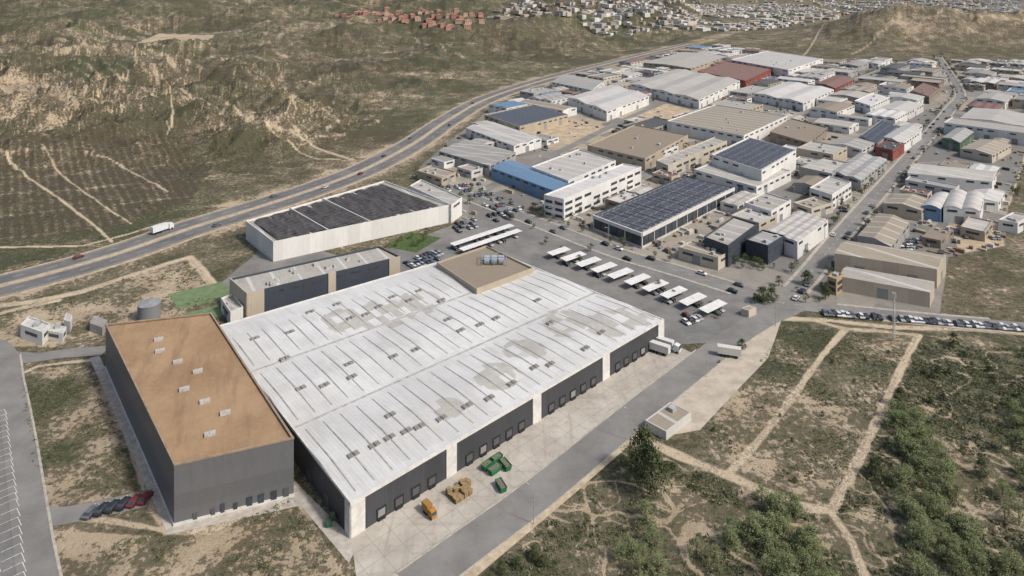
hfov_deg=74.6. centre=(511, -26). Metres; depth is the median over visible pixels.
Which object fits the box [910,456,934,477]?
pine tree
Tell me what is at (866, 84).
industrial hall
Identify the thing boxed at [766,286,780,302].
pine tree
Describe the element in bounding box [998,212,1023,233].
industrial hall
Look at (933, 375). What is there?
pine tree
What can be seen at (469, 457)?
dock door
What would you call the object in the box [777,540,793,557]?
pine tree
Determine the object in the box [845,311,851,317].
parked car
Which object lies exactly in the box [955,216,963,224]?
roller door
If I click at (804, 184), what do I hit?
industrial hall
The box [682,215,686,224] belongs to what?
window
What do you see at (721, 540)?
pine tree
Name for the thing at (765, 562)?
pine tree
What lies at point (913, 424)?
pine tree
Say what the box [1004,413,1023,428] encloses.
pine tree
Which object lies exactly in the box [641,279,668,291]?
carport
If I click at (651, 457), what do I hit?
pine tree
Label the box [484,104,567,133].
industrial hall
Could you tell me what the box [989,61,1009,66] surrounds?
industrial hall
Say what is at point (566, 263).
parked car
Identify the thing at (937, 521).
pine tree
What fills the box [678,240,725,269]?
industrial hall
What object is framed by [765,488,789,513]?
pine tree
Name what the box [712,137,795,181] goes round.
industrial hall
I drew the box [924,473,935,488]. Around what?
pine tree
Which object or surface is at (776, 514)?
pine tree
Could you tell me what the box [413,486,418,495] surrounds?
dock door
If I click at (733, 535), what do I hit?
pine tree
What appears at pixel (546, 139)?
industrial hall
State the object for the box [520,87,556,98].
industrial hall
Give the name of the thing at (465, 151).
industrial hall
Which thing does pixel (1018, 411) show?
pine tree
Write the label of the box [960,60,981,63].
industrial hall
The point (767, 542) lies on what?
pine tree
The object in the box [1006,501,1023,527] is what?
pine tree
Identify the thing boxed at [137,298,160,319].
water tank
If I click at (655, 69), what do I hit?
industrial hall
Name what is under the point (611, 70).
industrial hall
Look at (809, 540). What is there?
pine tree
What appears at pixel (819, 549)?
pine tree
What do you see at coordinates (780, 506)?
pine tree
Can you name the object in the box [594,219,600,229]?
window
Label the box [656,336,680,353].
articulated truck
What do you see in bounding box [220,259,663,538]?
warehouse
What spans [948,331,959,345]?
pine tree
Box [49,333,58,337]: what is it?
window
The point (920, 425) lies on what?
pine tree
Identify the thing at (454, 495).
pallet stack
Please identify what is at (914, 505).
pine tree
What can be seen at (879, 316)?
parked car
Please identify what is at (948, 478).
pine tree
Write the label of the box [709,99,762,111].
industrial hall
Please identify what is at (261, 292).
office building
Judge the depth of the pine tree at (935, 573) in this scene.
141.85 m
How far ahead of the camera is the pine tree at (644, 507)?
159.78 m
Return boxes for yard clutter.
[444,74,1023,255]
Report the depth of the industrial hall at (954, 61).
979.07 m
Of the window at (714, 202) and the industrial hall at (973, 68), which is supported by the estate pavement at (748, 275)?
the industrial hall at (973, 68)
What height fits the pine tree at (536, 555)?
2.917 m
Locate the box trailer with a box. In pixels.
[717,343,740,358]
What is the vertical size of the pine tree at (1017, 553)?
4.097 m
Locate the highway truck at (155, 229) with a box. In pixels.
[150,222,173,234]
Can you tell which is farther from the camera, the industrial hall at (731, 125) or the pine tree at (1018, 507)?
the industrial hall at (731, 125)
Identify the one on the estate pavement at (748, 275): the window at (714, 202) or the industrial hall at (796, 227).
the industrial hall at (796, 227)
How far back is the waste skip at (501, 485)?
169.45 m
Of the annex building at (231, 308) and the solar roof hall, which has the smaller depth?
the annex building at (231, 308)
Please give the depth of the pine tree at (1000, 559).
145.41 m
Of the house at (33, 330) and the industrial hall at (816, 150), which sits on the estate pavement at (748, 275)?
the industrial hall at (816, 150)
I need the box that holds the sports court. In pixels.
[168,281,229,316]
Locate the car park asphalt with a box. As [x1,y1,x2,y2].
[223,217,803,343]
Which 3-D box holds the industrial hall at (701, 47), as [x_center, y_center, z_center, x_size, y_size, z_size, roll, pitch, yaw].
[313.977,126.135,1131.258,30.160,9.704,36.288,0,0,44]
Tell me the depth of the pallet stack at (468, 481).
170.59 m
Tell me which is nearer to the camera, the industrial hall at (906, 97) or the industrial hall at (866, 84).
the industrial hall at (906, 97)
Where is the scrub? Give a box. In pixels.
[0,123,1023,575]
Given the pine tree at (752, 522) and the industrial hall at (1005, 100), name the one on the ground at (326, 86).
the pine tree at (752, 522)
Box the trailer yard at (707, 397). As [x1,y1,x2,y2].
[673,322,780,434]
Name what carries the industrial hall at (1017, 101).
on the estate pavement at (748, 275)
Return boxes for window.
[25,330,36,337]
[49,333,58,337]
[273,288,283,293]
[293,283,303,288]
[313,278,323,283]
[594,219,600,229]
[602,222,607,232]
[610,225,616,235]
[617,228,623,237]
[626,231,632,242]
[634,234,640,245]
[643,234,647,245]
[648,231,653,242]
[655,228,659,238]
[660,226,664,236]
[666,223,670,233]
[671,220,675,230]
[677,217,681,227]
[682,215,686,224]
[688,212,691,221]
[692,210,696,219]
[698,207,701,216]
[702,205,706,214]
[707,203,710,211]
[712,200,715,209]
[718,246,726,251]
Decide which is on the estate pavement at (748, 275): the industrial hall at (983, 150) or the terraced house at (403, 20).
the industrial hall at (983, 150)
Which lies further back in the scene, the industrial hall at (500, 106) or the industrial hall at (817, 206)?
the industrial hall at (500, 106)
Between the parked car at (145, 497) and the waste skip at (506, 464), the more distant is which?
the waste skip at (506, 464)
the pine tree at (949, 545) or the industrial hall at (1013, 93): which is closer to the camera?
the pine tree at (949, 545)
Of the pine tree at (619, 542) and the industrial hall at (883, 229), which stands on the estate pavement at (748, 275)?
the industrial hall at (883, 229)
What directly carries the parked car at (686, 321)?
on the car park asphalt
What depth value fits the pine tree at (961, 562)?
145.11 m
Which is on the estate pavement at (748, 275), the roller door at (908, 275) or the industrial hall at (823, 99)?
the industrial hall at (823, 99)
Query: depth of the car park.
157.33 m
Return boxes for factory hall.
[246,181,449,261]
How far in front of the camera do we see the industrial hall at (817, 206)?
364.25 m
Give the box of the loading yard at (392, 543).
[351,348,690,575]
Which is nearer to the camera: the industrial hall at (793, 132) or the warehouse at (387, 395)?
the warehouse at (387, 395)
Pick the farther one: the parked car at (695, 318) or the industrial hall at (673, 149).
the industrial hall at (673, 149)
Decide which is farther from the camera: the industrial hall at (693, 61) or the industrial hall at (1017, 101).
the industrial hall at (693, 61)
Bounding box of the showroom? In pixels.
[410,179,461,222]
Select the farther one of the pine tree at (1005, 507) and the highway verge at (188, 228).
the highway verge at (188, 228)
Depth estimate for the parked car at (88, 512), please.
160.71 m
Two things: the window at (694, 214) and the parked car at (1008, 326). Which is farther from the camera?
the window at (694, 214)
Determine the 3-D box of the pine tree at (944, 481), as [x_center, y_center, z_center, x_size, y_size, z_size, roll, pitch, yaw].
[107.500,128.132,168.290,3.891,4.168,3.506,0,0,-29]
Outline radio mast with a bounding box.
[892,292,895,339]
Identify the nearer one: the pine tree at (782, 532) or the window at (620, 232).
the pine tree at (782, 532)
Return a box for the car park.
[0,425,15,575]
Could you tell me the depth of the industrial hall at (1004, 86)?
739.26 m
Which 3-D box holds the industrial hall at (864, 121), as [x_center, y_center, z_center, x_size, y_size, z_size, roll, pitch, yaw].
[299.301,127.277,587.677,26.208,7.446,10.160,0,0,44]
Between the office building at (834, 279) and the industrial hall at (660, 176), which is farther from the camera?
the industrial hall at (660, 176)
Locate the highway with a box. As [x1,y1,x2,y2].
[0,42,690,296]
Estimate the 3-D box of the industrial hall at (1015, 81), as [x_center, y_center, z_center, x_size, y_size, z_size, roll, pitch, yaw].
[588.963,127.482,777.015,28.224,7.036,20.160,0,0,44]
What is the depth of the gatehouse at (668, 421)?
192.65 m
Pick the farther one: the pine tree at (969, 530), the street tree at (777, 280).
the street tree at (777, 280)
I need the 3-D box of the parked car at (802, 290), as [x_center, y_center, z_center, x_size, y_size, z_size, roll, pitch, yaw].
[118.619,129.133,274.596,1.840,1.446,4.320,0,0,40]
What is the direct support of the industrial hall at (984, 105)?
on the estate pavement at (748, 275)
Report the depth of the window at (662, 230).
331.43 m
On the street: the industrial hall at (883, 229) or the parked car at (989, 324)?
the parked car at (989, 324)
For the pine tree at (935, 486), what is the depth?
164.94 m
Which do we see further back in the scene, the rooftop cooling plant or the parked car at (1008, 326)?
the rooftop cooling plant
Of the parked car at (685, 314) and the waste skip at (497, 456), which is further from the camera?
the parked car at (685, 314)
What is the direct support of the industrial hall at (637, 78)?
on the estate pavement at (748, 275)
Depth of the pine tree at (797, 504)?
161.92 m
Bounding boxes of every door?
[221,503,224,512]
[233,502,237,509]
[247,496,251,505]
[258,493,263,503]
[271,490,276,499]
[283,487,288,496]
[307,468,310,483]
[324,491,328,508]
[378,507,384,517]
[396,496,402,506]
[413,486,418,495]
[429,476,434,485]
[467,453,472,462]
[481,445,485,453]
[494,437,498,445]
[507,429,511,437]
[519,422,523,429]
[692,255,699,264]
[821,208,825,215]
[877,288,887,299]
[882,153,887,159]
[907,274,917,278]
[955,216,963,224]
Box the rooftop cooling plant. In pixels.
[482,252,506,263]
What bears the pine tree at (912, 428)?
on the ground at (326, 86)
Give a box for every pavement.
[19,57,1003,575]
[419,61,1023,313]
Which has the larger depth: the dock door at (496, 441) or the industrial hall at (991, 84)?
the industrial hall at (991, 84)
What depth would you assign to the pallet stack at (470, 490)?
167.83 m
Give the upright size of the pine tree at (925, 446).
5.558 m
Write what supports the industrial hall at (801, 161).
on the estate pavement at (748, 275)
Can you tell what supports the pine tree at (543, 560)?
on the ground at (326, 86)
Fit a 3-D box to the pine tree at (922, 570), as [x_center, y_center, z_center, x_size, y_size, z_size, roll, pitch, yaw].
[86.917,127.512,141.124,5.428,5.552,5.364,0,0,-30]
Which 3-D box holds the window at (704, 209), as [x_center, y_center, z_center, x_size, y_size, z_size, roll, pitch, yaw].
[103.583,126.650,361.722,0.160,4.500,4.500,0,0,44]
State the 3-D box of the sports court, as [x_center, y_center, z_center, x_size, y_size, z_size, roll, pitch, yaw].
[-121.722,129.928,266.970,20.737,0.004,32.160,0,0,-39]
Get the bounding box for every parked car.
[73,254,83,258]
[81,504,99,519]
[92,501,110,516]
[103,498,120,513]
[114,496,131,510]
[125,493,142,508]
[136,490,153,505]
[562,261,570,265]
[592,272,601,277]
[622,255,631,260]
[646,255,655,260]
[661,298,672,303]
[680,318,691,325]
[681,311,690,316]
[685,316,695,323]
[690,302,700,307]
[690,315,699,321]
[693,314,703,320]
[696,270,706,275]
[727,287,738,293]
[733,281,744,287]
[792,295,799,300]
[798,288,805,293]
[821,308,828,315]
[831,309,837,316]
[839,310,846,317]
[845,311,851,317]
[848,311,855,317]
[857,312,864,318]
[870,312,878,319]
[876,314,883,320]
[888,314,896,321]
[897,314,905,321]
[904,316,910,322]
[907,315,915,322]
[917,317,924,323]
[929,317,938,324]
[935,317,943,324]
[941,319,948,325]
[945,319,953,325]
[952,320,962,326]
[958,319,967,326]
[963,320,971,327]
[968,321,976,327]
[971,320,980,327]
[977,321,984,327]
[982,322,989,328]
[984,321,994,328]
[995,323,1003,329]
[998,322,1007,329]
[1003,323,1012,330]
[1011,323,1021,330]
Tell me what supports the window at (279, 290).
in the office building at (261, 292)
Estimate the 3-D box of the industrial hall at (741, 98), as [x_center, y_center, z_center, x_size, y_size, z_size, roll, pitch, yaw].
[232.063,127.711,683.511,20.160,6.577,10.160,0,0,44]
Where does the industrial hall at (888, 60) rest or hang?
on the estate pavement at (748, 275)
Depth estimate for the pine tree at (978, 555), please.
145.88 m
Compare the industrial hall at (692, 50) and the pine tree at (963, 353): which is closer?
the pine tree at (963, 353)
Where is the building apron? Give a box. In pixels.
[90,356,352,562]
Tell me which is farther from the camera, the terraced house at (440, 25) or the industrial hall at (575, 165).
the terraced house at (440, 25)
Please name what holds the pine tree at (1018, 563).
on the ground at (326, 86)
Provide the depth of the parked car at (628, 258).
305.22 m
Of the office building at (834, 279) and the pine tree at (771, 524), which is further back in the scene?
the office building at (834, 279)
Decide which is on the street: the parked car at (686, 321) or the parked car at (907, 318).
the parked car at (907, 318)
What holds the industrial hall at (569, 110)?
on the estate pavement at (748, 275)
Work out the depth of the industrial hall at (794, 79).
779.42 m
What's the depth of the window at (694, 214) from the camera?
353.93 m
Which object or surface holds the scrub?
on the ground at (326, 86)
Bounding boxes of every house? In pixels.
[20,316,49,345]
[48,322,66,341]
[401,17,406,22]
[414,16,420,20]
[421,23,427,28]
[437,23,445,27]
[444,25,450,30]
[445,13,450,18]
[451,13,457,18]
[455,19,460,23]
[463,19,471,24]
[463,24,470,29]
[477,19,484,23]
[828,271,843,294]
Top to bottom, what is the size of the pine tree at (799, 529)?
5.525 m
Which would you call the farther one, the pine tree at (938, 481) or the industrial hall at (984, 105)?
the industrial hall at (984, 105)
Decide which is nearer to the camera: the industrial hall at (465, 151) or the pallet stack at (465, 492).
the pallet stack at (465, 492)
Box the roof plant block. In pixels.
[436,246,532,293]
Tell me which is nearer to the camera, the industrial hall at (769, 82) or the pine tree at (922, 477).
the pine tree at (922, 477)
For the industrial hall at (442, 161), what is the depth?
453.48 m
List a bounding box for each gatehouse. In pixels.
[645,402,690,439]
[741,305,755,317]
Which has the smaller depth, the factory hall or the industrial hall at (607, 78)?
the factory hall
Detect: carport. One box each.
[450,224,513,245]
[458,229,521,250]
[546,246,570,255]
[560,251,586,264]
[575,256,601,270]
[590,262,616,272]
[607,267,633,281]
[623,273,650,288]
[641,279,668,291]
[659,286,687,298]
[678,292,706,305]
[698,299,726,312]
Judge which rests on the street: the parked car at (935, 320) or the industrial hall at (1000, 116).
the parked car at (935, 320)
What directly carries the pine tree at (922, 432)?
on the ground at (326, 86)
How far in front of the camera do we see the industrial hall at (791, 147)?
483.68 m
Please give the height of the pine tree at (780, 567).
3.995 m
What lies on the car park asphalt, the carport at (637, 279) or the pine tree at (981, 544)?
the carport at (637, 279)
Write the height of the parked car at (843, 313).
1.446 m
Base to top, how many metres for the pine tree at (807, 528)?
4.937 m
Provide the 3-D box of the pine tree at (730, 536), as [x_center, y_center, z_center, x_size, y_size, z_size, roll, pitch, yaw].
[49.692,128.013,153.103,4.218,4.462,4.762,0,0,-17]
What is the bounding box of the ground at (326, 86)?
[0,0,1023,575]
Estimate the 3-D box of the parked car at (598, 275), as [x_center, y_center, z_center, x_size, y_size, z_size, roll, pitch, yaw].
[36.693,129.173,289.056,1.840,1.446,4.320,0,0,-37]
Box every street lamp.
[526,483,533,523]
[624,407,631,440]
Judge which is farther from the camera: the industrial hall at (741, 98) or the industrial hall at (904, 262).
the industrial hall at (741, 98)
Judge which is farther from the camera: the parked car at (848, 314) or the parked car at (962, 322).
the parked car at (848, 314)
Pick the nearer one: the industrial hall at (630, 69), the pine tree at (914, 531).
the pine tree at (914, 531)
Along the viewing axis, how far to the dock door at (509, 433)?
187.74 m
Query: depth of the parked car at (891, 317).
251.82 m
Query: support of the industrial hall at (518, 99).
on the estate pavement at (748, 275)
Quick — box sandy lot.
[530,103,1004,251]
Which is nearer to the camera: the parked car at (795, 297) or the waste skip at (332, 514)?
the waste skip at (332, 514)
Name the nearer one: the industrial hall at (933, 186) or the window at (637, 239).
the window at (637, 239)
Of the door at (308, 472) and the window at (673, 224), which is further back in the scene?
the window at (673, 224)
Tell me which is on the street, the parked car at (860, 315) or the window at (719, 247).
the parked car at (860, 315)
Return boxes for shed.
[64,313,71,332]
[90,316,107,335]
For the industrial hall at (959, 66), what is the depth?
905.49 m
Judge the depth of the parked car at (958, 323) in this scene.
247.99 m
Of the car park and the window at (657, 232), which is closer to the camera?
the car park
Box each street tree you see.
[618,236,626,247]
[752,293,759,303]
[775,275,783,285]
[788,262,795,271]
[803,293,810,302]
[824,265,832,274]
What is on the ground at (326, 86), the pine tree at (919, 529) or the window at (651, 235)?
the pine tree at (919, 529)
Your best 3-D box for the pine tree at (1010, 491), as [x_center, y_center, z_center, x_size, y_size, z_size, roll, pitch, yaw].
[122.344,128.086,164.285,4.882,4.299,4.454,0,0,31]
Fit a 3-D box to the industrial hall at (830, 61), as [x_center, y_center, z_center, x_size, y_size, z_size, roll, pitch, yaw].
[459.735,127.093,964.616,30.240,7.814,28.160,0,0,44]
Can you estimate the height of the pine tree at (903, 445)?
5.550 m
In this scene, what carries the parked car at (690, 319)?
on the car park asphalt
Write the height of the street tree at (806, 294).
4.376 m
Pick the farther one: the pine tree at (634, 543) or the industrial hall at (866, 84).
the industrial hall at (866, 84)
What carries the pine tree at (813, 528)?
on the ground at (326, 86)
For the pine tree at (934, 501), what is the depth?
160.60 m
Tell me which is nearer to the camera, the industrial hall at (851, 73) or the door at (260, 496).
the door at (260, 496)
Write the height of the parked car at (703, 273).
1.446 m
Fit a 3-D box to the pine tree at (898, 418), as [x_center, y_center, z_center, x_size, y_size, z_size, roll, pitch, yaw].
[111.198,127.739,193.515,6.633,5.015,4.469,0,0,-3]
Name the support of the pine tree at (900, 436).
on the ground at (326, 86)
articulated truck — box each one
[649,340,670,355]
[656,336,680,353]
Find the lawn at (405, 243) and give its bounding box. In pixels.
[385,232,440,252]
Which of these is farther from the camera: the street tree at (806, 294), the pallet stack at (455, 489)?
the street tree at (806, 294)
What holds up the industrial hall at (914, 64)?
on the estate pavement at (748, 275)
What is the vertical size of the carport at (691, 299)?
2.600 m
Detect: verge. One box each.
[0,43,691,298]
[462,432,638,575]
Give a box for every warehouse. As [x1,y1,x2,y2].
[105,312,294,526]
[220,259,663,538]
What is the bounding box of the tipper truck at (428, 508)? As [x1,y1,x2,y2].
[421,498,436,519]
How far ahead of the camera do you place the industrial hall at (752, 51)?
1070.09 m
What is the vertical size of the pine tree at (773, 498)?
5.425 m
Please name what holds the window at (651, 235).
in the solar roof hall
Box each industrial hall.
[417,165,455,185]
[431,155,454,168]
[439,139,515,176]
[457,163,482,178]
[466,122,540,154]
[470,120,489,125]
[471,138,494,146]
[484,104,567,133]
[488,100,526,112]
[491,160,573,198]
[504,98,524,101]
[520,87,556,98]
[520,99,576,116]
[529,92,572,104]
[531,149,615,189]
[533,133,558,144]
[552,74,604,92]
[553,86,569,90]
[560,89,579,94]
[568,85,648,120]
[575,72,593,76]
[586,70,598,73]
[587,73,620,84]
[588,125,687,170]
[596,65,625,70]
[599,68,624,73]
[605,190,639,209]
[607,81,630,88]
[611,79,624,82]
[613,71,641,78]
[619,58,648,66]
[621,68,642,71]
[623,117,668,130]
[624,76,649,81]
[624,116,646,124]
[630,69,739,108]
[631,186,652,193]
[633,67,670,72]
[635,69,662,76]
[639,91,652,98]
[643,52,725,71]
[645,57,657,60]
[652,169,679,183]
[663,144,677,155]
[667,104,786,145]
[672,113,687,118]
[678,48,708,52]
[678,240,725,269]
[685,45,711,49]
[694,163,790,194]
[698,51,720,53]
[698,61,771,87]
[708,47,731,50]
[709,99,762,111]
[712,44,730,47]
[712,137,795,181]
[715,53,735,56]
[718,49,739,54]
[720,191,757,213]
[722,55,744,61]
[729,95,751,102]
[730,85,770,98]
[731,50,822,76]
[731,207,776,231]
[742,48,765,53]
[744,192,790,222]
[751,79,781,86]
[754,82,833,110]
[767,210,827,258]
[770,118,826,145]
[777,76,814,84]
[782,114,803,120]
[783,144,798,156]
[793,175,824,194]
[794,196,832,216]
[796,68,823,74]
[796,73,828,83]
[796,156,817,168]
[797,141,846,160]
[800,158,855,177]
[809,70,834,77]
[810,102,854,119]
[812,64,844,69]
[814,118,858,133]
[816,75,853,92]
[816,95,846,105]
[823,59,846,64]
[826,67,857,77]
[829,90,869,101]
[829,137,873,157]
[832,153,886,189]
[835,241,945,288]
[837,114,871,125]
[839,61,868,70]
[840,85,877,93]
[840,267,934,307]
[852,82,876,87]
[854,59,885,68]
[854,92,889,113]
[858,76,906,85]
[858,213,908,247]
[861,120,897,150]
[865,108,906,124]
[870,57,891,64]
[876,140,903,160]
[879,82,904,89]
[880,63,909,74]
[881,101,923,120]
[882,83,913,94]
[883,76,897,78]
[883,124,921,150]
[883,193,928,220]
[887,70,924,78]
[888,93,924,103]
[893,121,922,129]
[900,74,947,85]
[900,185,931,197]
[905,176,958,193]
[907,58,929,64]
[907,163,996,190]
[909,61,935,68]
[911,78,943,88]
[912,83,940,103]
[914,67,941,76]
[922,192,948,222]
[922,225,953,248]
[940,161,968,168]
[942,127,973,151]
[943,189,983,224]
[944,117,1023,145]
[951,59,963,63]
[954,62,989,70]
[959,75,974,78]
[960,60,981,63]
[960,107,1023,125]
[960,139,1010,162]
[960,216,992,241]
[962,77,973,82]
[964,70,996,77]
[966,67,988,71]
[968,102,1003,110]
[969,58,990,64]
[969,78,999,89]
[969,83,985,90]
[969,163,999,176]
[973,188,1004,210]
[975,92,1012,109]
[986,76,1008,81]
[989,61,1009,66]
[990,67,1022,74]
[994,138,1009,143]
[996,90,1023,97]
[998,81,1023,90]
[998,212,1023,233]
[1001,75,1023,80]
[1002,66,1023,68]
[1006,80,1023,82]
[1007,88,1023,91]
[1008,59,1023,61]
[1012,95,1023,108]
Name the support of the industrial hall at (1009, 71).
on the estate pavement at (748, 275)
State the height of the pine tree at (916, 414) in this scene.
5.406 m
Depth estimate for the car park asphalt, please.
292.94 m
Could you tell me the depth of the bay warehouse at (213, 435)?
177.29 m
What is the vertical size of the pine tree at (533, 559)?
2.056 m
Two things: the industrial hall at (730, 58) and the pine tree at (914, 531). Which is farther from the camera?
the industrial hall at (730, 58)
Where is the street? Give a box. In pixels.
[0,57,1023,575]
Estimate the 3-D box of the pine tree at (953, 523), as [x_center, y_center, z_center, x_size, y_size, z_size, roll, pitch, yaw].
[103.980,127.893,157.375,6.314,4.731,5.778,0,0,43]
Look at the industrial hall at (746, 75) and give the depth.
844.33 m
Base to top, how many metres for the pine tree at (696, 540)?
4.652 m
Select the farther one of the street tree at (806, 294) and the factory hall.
the factory hall
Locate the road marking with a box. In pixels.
[0,44,947,575]
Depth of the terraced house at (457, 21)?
1425.71 m
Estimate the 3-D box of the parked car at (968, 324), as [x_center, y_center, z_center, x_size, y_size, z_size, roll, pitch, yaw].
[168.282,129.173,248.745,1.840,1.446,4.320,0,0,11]
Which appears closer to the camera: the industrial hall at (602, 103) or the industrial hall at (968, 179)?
the industrial hall at (968, 179)
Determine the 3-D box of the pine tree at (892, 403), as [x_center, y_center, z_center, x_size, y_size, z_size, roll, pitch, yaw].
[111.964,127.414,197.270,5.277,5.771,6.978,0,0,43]
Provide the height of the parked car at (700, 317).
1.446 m
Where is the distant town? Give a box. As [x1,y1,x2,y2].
[484,0,1023,35]
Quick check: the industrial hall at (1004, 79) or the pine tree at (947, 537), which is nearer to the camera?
the pine tree at (947, 537)
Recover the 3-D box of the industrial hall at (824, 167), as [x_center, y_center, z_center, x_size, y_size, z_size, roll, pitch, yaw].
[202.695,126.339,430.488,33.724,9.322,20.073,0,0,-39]
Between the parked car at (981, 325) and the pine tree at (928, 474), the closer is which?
the pine tree at (928, 474)
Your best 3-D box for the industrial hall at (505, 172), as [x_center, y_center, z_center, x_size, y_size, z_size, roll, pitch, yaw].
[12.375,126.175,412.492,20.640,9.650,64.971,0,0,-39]
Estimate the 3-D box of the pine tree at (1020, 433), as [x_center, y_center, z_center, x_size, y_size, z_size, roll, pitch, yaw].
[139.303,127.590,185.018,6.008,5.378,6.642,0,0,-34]
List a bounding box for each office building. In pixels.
[230,246,399,317]
[544,163,640,220]
[656,137,726,173]
[704,216,756,266]
[746,230,784,264]
[810,176,850,208]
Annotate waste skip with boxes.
[326,517,331,527]
[329,511,334,520]
[480,457,494,471]
[487,461,501,475]
[489,451,502,463]
[495,477,506,492]
[499,456,511,471]
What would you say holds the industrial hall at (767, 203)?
on the estate pavement at (748, 275)
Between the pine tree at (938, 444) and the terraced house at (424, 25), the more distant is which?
the terraced house at (424, 25)
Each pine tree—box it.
[496,560,507,575]
[511,555,522,568]
[529,543,538,556]
[530,551,537,562]
[532,550,541,565]
[538,553,550,566]
[611,535,627,562]
[620,424,660,473]
[620,535,636,553]
[625,538,641,560]
[626,552,648,575]
[632,436,671,501]
[634,542,649,564]
[636,498,659,525]
[640,521,664,552]
[648,552,668,575]
[682,532,705,558]
[702,541,725,571]
[719,522,740,549]
[719,524,742,549]
[721,515,742,541]
[723,527,743,553]
[735,515,764,543]
[737,338,747,348]
[741,509,762,537]
[746,525,765,551]
[749,512,778,541]
[753,286,773,303]
[753,484,768,505]
[753,529,779,555]
[754,553,777,575]
[757,527,776,549]
[760,492,780,514]
[762,495,775,514]
[763,509,785,540]
[764,546,781,565]
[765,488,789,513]
[765,533,783,552]
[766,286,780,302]
[770,503,792,522]
[770,512,791,544]
[770,549,788,574]
[773,563,787,574]
[773,568,798,575]
[774,504,790,523]
[774,509,789,533]
[775,552,804,575]
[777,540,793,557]
[779,518,792,533]
[782,491,810,517]
[783,490,802,512]
[784,552,800,570]
[786,526,807,546]
[789,498,805,511]
[790,523,807,550]
[790,543,817,575]
[796,533,824,559]
[797,522,819,546]
[800,269,815,283]
[800,523,828,552]
[802,566,820,575]
[804,533,824,561]
[812,551,827,575]
[818,568,845,575]
[821,286,831,299]
[864,455,883,479]
[879,405,906,431]
[882,400,900,419]
[885,464,911,486]
[887,467,909,488]
[888,412,906,425]
[888,479,919,506]
[890,425,910,453]
[890,432,908,453]
[891,386,909,406]
[894,494,915,524]
[894,497,915,516]
[895,399,910,420]
[896,431,911,447]
[897,439,915,459]
[897,502,915,524]
[898,411,911,429]
[899,498,929,523]
[900,462,917,484]
[901,520,928,550]
[902,439,924,463]
[903,436,923,454]
[903,552,929,575]
[904,420,919,439]
[906,426,919,439]
[906,453,931,478]
[906,519,923,546]
[907,410,930,434]
[907,505,928,527]
[908,409,925,423]
[908,450,929,465]
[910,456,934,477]
[912,405,929,418]
[912,512,932,539]
[913,471,927,488]
[913,488,934,510]
[913,525,935,553]
[914,418,928,437]
[914,565,932,575]
[916,428,930,449]
[916,437,939,458]
[918,449,939,477]
[919,438,938,462]
[919,562,942,575]
[921,492,948,520]
[922,481,944,503]
[922,502,937,520]
[923,524,939,547]
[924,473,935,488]
[925,426,938,443]
[927,396,933,402]
[927,492,951,512]
[928,466,939,480]
[929,370,935,378]
[932,458,960,484]
[932,519,952,539]
[933,438,948,456]
[933,450,956,475]
[934,365,940,372]
[934,475,950,498]
[934,504,954,520]
[934,544,953,565]
[935,478,949,493]
[937,470,961,498]
[938,393,947,400]
[939,534,950,548]
[940,508,967,531]
[942,551,959,569]
[943,510,970,532]
[943,534,959,556]
[944,532,961,548]
[945,542,962,564]
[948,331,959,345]
[948,483,967,504]
[948,554,978,575]
[949,543,972,574]
[957,522,980,542]
[957,523,974,540]
[957,541,981,572]
[961,350,966,357]
[961,522,976,542]
[961,534,987,563]
[962,513,986,534]
[968,536,989,558]
[970,550,992,575]
[971,458,990,477]
[992,476,1015,495]
[993,554,1010,575]
[995,437,1008,452]
[995,502,1015,523]
[998,549,1023,575]
[1001,399,1022,417]
[1001,488,1022,508]
[1003,547,1022,573]
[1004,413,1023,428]
[1005,429,1023,448]
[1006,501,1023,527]
[1007,406,1023,420]
[1009,454,1023,479]
[1015,466,1023,477]
[1016,395,1023,406]
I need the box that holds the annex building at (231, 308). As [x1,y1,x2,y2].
[221,294,242,321]
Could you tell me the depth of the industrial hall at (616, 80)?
786.52 m
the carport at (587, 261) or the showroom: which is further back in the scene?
the showroom
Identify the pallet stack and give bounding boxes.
[445,486,451,495]
[451,493,456,501]
[452,485,458,492]
[454,496,459,503]
[458,494,463,501]
[460,485,465,493]
[462,489,468,498]
[465,478,470,485]
[467,487,472,495]
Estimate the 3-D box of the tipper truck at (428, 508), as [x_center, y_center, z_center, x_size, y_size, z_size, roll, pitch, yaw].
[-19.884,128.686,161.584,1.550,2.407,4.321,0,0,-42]
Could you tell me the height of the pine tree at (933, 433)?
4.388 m
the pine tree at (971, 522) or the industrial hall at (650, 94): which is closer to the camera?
the pine tree at (971, 522)
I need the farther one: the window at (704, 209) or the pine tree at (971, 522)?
the window at (704, 209)
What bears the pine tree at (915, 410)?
on the ground at (326, 86)
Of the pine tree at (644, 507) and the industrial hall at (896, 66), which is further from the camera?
the industrial hall at (896, 66)
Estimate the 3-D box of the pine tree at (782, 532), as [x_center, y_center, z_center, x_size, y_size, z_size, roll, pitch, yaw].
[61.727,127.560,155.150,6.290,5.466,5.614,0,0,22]
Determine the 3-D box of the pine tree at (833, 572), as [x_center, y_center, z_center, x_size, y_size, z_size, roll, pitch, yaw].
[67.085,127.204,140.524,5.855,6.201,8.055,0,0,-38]
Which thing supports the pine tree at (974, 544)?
on the ground at (326, 86)
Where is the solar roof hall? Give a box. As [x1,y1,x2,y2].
[592,176,734,248]
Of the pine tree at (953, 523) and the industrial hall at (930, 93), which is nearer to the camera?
the pine tree at (953, 523)

